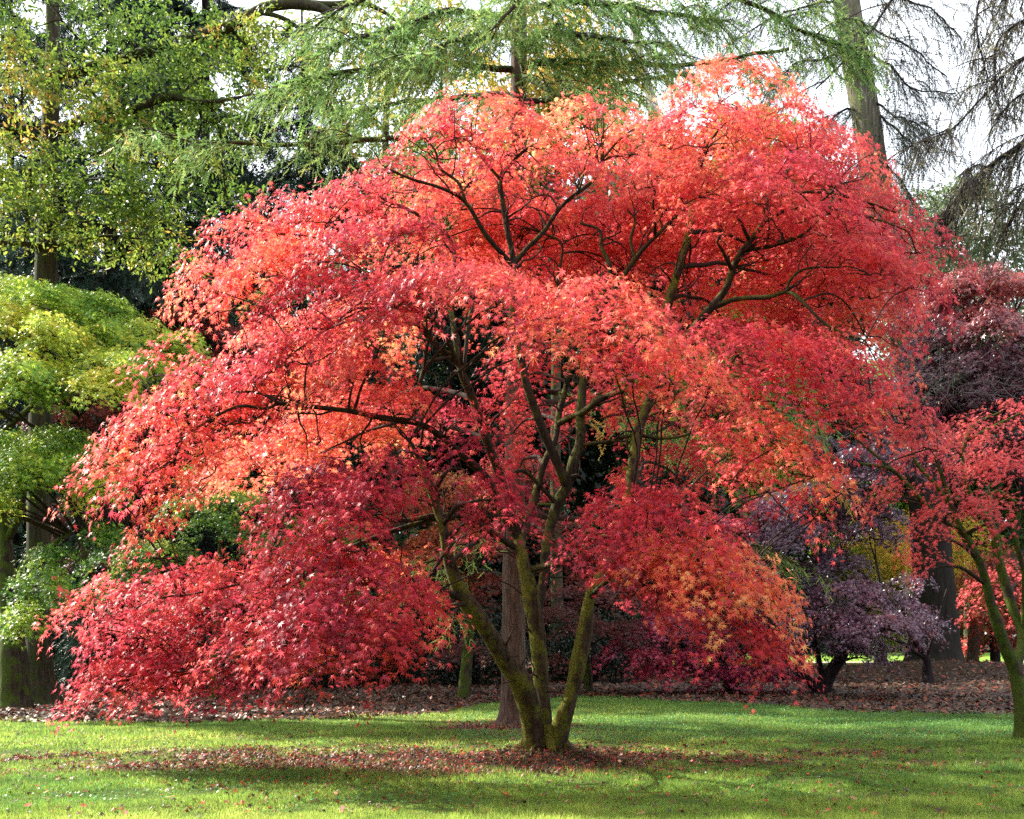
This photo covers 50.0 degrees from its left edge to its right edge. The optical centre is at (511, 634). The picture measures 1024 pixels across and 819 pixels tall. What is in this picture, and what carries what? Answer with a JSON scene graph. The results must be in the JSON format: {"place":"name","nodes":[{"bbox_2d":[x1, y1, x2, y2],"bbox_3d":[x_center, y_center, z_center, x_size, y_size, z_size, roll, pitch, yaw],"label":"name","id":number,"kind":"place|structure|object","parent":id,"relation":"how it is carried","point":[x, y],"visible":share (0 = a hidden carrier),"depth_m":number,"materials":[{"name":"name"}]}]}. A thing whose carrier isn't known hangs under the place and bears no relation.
{"place":"outdoors","nodes":[
{"label":"outdoors","id":0,"kind":"place"},
{"bbox_2d":[0,693,1023,818],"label":"lawn","id":1,"kind":"structure","parent":0,"point":[372,798],"depth_m":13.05,"materials":[{"name":"green plant"}]},
{"bbox_2d":[87,0,895,725],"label":"larch tree","id":2,"kind":"object","parent":1,"relation":"on","point":[435,60],"visible":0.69,"depth_m":17.16,"materials":[{"name":"green plant"}]},
{"bbox_2d":[769,0,1023,311],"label":"spruce tree","id":3,"kind":"object","parent":1,"relation":"on","point":[970,192],"visible":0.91,"depth_m":18.80,"materials":[{"name":"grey plant"}]},
{"bbox_2d":[849,396,1023,739],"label":"maple tree","id":4,"kind":"object","parent":1,"relation":"on","point":[1013,660],"visible":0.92,"depth_m":15.36,"materials":[{"name":"red plant"}]},
{"bbox_2d":[0,0,1023,633],"label":"sky","id":5,"kind":"structure","parent":0,"point":[841,101],"materials":[{"name":"white"}]},
{"bbox_2d":[0,639,1023,776],"bbox_3d":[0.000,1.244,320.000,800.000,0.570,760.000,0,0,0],"label":"ground","id":6,"kind":"structure","parent":0,"point":[917,672],"depth_m":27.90,"materials":[{"name":"brown plant"}]},
{"bbox_2d":[0,0,144,677],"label":"spruce tree","id":7,"kind":"object","parent":6,"relation":"on","point":[16,538],"visible":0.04,"depth_m":38.02,"materials":[{"name":"green plant"}]},
{"bbox_2d":[15,390,154,689],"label":"maple tree","id":8,"kind":"object","parent":6,"relation":"on","point":[105,411],"visible":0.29,"depth_m":27.61,"materials":[{"name":"green plant"}]},
{"bbox_2d":[0,232,177,461],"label":"woodland tree","id":9,"kind":"object","parent":6,"relation":"on","point":[97,339],"depth_m":44.10,"materials":[{"name":"green plant"}]},
{"bbox_2d":[0,270,220,709],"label":"maple tree","id":10,"kind":"object","parent":6,"relation":"on","point":[64,338],"visible":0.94,"depth_m":20.20,"materials":[{"name":"green plant"}]},
{"bbox_2d":[0,0,306,696],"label":"spruce tree","id":11,"kind":"object","parent":6,"relation":"on","point":[114,281],"visible":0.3,"depth_m":29.58,"materials":[{"name":"green plant"}]},
{"bbox_2d":[119,306,276,685],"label":"maple tree","id":12,"kind":"object","parent":6,"relation":"on","point":[202,328],"visible":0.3,"depth_m":30.48,"materials":[{"name":"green plant"}]},
{"bbox_2d":[125,243,290,549],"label":"woodland tree","id":13,"kind":"object","parent":6,"relation":"on","point":[224,342],"depth_m":48.61,"materials":[{"name":"green plant"}]},
{"bbox_2d":[0,0,424,705],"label":"oak tree","id":14,"kind":"object","parent":6,"relation":"on","point":[44,204],"visible":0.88,"depth_m":22.56,"materials":[{"name":"green plant"}]},
{"bbox_2d":[50,0,380,690],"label":"spruce tree","id":15,"kind":"object","parent":6,"relation":"on","point":[248,176],"visible":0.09,"depth_m":32.63,"materials":[{"name":"green plant"}]},
{"bbox_2d":[70,454,376,700],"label":"maple tree","id":16,"kind":"object","parent":6,"relation":"on","point":[221,521],"visible":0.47,"depth_m":24.45,"materials":[{"name":"green plant"}]},
{"bbox_2d":[181,605,381,690],"bbox_3d":[-6.547,0.458,30.824,5.715,2.871,4.121,0,0,0],"label":"bush","id":17,"kind":"object","parent":6,"relation":"on","point":[314,678],"visible":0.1,"depth_m":30.22,"materials":[{"name":"green plant"}]},
{"bbox_2d":[157,10,434,683],"bbox_3d":[-7.359,-9.612,36.916,9.596,23.776,9.510,0,0,0],"label":"spruce tree","id":18,"kind":"object","parent":6,"relation":"on","point":[306,181],"visible":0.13,"depth_m":36.31,"materials":[{"name":"green plant"}]},
{"bbox_2d":[215,503,408,616],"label":"woodland tree","id":19,"kind":"object","parent":6,"relation":"on","point":[372,590],"depth_m":42.33,"materials":[{"name":"green plant"}]},
{"bbox_2d":[231,300,439,648],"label":"woodland tree","id":20,"kind":"object","parent":6,"relation":"on","point":[372,378],"visible":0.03,"depth_m":42.34,"materials":[{"name":"green plant"}]},
{"bbox_2d":[289,0,490,629],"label":"beech tree","id":21,"kind":"object","parent":6,"relation":"on","point":[386,127],"visible":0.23,"depth_m":37.86,"materials":[{"name":"green plant"}]},
{"bbox_2d":[318,294,504,532],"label":"woodland tree","id":22,"kind":"object","parent":6,"relation":"on","point":[440,367],"depth_m":49.77,"materials":[{"name":"green plant"}]},
{"bbox_2d":[345,151,499,665],"bbox_3d":[-4.247,-10.146,49.093,7.829,23.304,8.162,0,0,-34],"label":"woodland tree","id":23,"kind":"object","parent":6,"relation":"on","point":[394,267],"visible":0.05,"depth_m":47.57,"materials":[{"name":"green plant"}]},
{"bbox_2d":[362,102,567,672],"bbox_3d":[-2.313,-10.092,45.930,10.693,24.816,8.570,0,0,0],"label":"spruce tree","id":24,"kind":"object","parent":6,"relation":"on","point":[418,357],"visible":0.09,"depth_m":45.08,"materials":[{"name":"green plant"}]},
{"bbox_2d":[405,592,532,685],"bbox_3d":[-1.127,0.385,32.906,4.192,3.331,4.101,0,0,0],"label":"bush","id":25,"kind":"object","parent":6,"relation":"on","point":[449,676],"visible":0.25,"depth_m":32.28,"materials":[{"name":"green plant"}]},
{"bbox_2d":[358,455,646,697],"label":"tree","id":26,"kind":"object","parent":6,"relation":"on","point":[464,686],"visible":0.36,"depth_m":25.84,"materials":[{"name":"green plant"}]},
{"bbox_2d":[31,44,988,752],"bbox_3d":[0.208,-2.899,14.000,11.106,9.044,8.951,0,0,0],"label":"maple tree","id":27,"kind":"object","parent":6,"relation":"on","point":[743,194],"visible":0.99,"depth_m":12.43,"materials":[{"name":"red plant"}]},
{"bbox_2d":[0,711,1023,817],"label":"leaf litter","id":28,"kind":"object","parent":6,"relation":"on","point":[394,763],"visible":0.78,"depth_m":12.87,"materials":[{"name":"brown plant"}]},
{"bbox_2d":[411,520,615,643],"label":"woodland tree","id":29,"kind":"object","parent":6,"relation":"on","point":[497,565],"visible":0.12,"depth_m":43.52,"materials":[{"name":"green plant"}]},
{"bbox_2d":[433,143,594,492],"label":"woodland tree","id":30,"kind":"object","parent":6,"relation":"on","point":[537,192],"visible":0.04,"depth_m":47.88,"materials":[{"name":"green plant"}]},
{"bbox_2d":[19,319,1023,651],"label":"wood","id":31,"kind":"object","parent":6,"relation":"on","point":[403,539],"depth_m":95.09,"materials":[{"name":"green plant"}]},
{"bbox_2d":[422,309,627,541],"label":"tree","id":32,"kind":"object","parent":6,"relation":"on","point":[593,453],"visible":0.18,"depth_m":45.70,"materials":[{"name":"green plant"}]},
{"bbox_2d":[423,581,665,689],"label":"maple tree","id":33,"kind":"object","parent":6,"relation":"on","point":[605,626],"visible":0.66,"depth_m":27.87,"materials":[{"name":"red plant"}]},
{"bbox_2d":[453,0,649,679],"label":"tree","id":34,"kind":"object","parent":6,"relation":"on","point":[554,582],"visible":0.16,"depth_m":35.42,"materials":[{"name":"green plant"}]},
{"bbox_2d":[527,605,657,682],"bbox_3d":[2.573,0.498,35.246,4.238,2.944,4.043,0,0,0],"label":"bush","id":35,"kind":"object","parent":6,"relation":"on","point":[564,646],"visible":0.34,"depth_m":34.37,"materials":[{"name":"green plant"}]},
{"bbox_2d":[537,290,704,664],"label":"tree","id":36,"kind":"object","parent":6,"relation":"on","point":[606,471],"visible":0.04,"depth_m":49.52,"materials":[{"name":"green plant"}]},
{"bbox_2d":[562,108,743,668],"bbox_3d":[5.843,-10.548,47.571,8.453,24.108,8.885,0,0,0],"label":"tree","id":37,"kind":"object","parent":6,"relation":"on","point":[609,196],"visible":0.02,"depth_m":46.03,"materials":[{"name":"green plant"}]},
{"bbox_2d":[567,456,756,673],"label":"woodland tree","id":38,"kind":"object","parent":6,"relation":"on","point":[709,498],"visible":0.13,"depth_m":40.28,"materials":[{"name":"green plant"}]},
{"bbox_2d":[571,138,787,671],"bbox_3d":[6.829,-9.510,45.476,9.186,23.981,8.466,0,0,44],"label":"tree","id":39,"kind":"object","parent":6,"relation":"on","point":[608,484],"visible":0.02,"depth_m":44.78,"materials":[{"name":"green plant"}]},
{"bbox_2d":[590,486,813,694],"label":"maple tree","id":40,"kind":"object","parent":6,"relation":"on","point":[655,659],"visible":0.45,"depth_m":27.71,"materials":[{"name":"red plant"}]},
{"bbox_2d":[605,284,832,664],"bbox_3d":[8.563,-6.599,45.387,9.376,16.216,8.430,0,0,0],"label":"tree","id":41,"kind":"object","parent":6,"relation":"on","point":[749,493],"visible":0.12,"depth_m":43.53,"materials":[{"name":"green plant"}]},
{"bbox_2d":[700,100,833,666],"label":"woodland tree","id":42,"kind":"object","parent":6,"relation":"on","point":[760,198],"visible":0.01,"depth_m":50.40,"materials":[{"name":"green plant"}]},
{"bbox_2d":[715,358,958,694],"bbox_3d":[7.772,-2.577,26.925,6.047,8.410,5.331,0,0,0],"label":"maple tree","id":43,"kind":"object","parent":6,"relation":"on","point":[851,627],"visible":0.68,"depth_m":26.50,"materials":[{"name":"purple plant"}]},
{"bbox_2d":[675,0,1017,660],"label":"fir tree","id":44,"kind":"object","parent":6,"relation":"on","point":[866,116],"visible":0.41,"depth_m":42.12,"materials":[{"name":"green plant"}]},
{"bbox_2d":[772,182,921,664],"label":"woodland tree","id":45,"kind":"object","parent":6,"relation":"on","point":[843,432],"visible":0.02,"depth_m":49.36,"materials":[{"name":"green plant"}]},
{"bbox_2d":[795,507,1015,661],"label":"maple tree","id":46,"kind":"object","parent":6,"relation":"on","point":[888,565],"visible":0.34,"depth_m":48.94,"materials":[{"name":"yellow plant"}]},
{"bbox_2d":[873,572,955,683],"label":"maple tree","id":47,"kind":"object","parent":6,"relation":"on","point":[927,672],"visible":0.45,"depth_m":33.02,"materials":[{"name":"purple plant"}]},
{"bbox_2d":[813,260,1023,512],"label":"maple tree","id":48,"kind":"object","parent":6,"relation":"on","point":[997,374],"visible":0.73,"depth_m":24.34,"materials":[{"name":"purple plant"}]},
{"bbox_2d":[954,536,1023,661],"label":"maple tree","id":49,"kind":"object","parent":6,"relation":"on","point":[995,656],"visible":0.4,"depth_m":45.42,"materials":[{"name":"red plant"}]},
{"bbox_2d":[960,306,1023,556],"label":"tree","id":50,"kind":"object","parent":6,"relation":"on","point":[1011,490],"visible":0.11,"depth_m":49.09,"materials":[{"name":"red plant"}]},
{"bbox_2d":[571,0,692,648],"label":"tree","id":51,"kind":"object","parent":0,"point":[646,94],"visible":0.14,"depth_m":57.80,"materials":[{"name":"green plant"}]},
{"bbox_2d":[673,653,1023,664],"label":"lawn","id":52,"kind":"structure","parent":0,"point":[986,656],"depth_m":68.53,"materials":[{"name":"green plant"}]},
{"bbox_2d":[705,298,903,663],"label":"tree","id":53,"kind":"object","parent":52,"relation":"on","point":[852,439],"visible":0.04,"depth_m":51.41,"materials":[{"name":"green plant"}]},
{"bbox_2d":[858,186,987,654],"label":"tree","id":54,"kind":"object","parent":52,"relation":"on","point":[868,350],"visible":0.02,"depth_m":79.27,"materials":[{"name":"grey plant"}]},
{"bbox_2d":[877,166,1023,655],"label":"pine tree","id":55,"kind":"object","parent":52,"relation":"on","point":[944,269],"visible":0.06,"depth_m":74.09,"materials":[{"name":"grey plant"}]},
{"bbox_2d":[961,638,984,659],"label":"maple tree","id":56,"kind":"object","parent":52,"relation":"on","point":[964,649],"visible":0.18,"depth_m":63.94,"materials":[{"name":"red plant"}]},
{"bbox_2d":[812,661,1003,662],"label":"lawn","id":57,"kind":"structure","parent":0,"point":[858,662],"depth_m":58.49,"materials":[{"name":"green plant"}]},
{"bbox_2d":[814,356,974,658],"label":"woodland tree","id":58,"kind":"object","parent":57,"relation":"on","point":[899,503],"visible":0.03,"depth_m":57.21,"materials":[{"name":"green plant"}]},
{"bbox_2d":[870,334,1023,660],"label":"woodland tree","id":59,"kind":"object","parent":57,"relation":"on","point":[972,656],"visible":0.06,"depth_m":56.16,"materials":[{"name":"red plant"}]}
]}

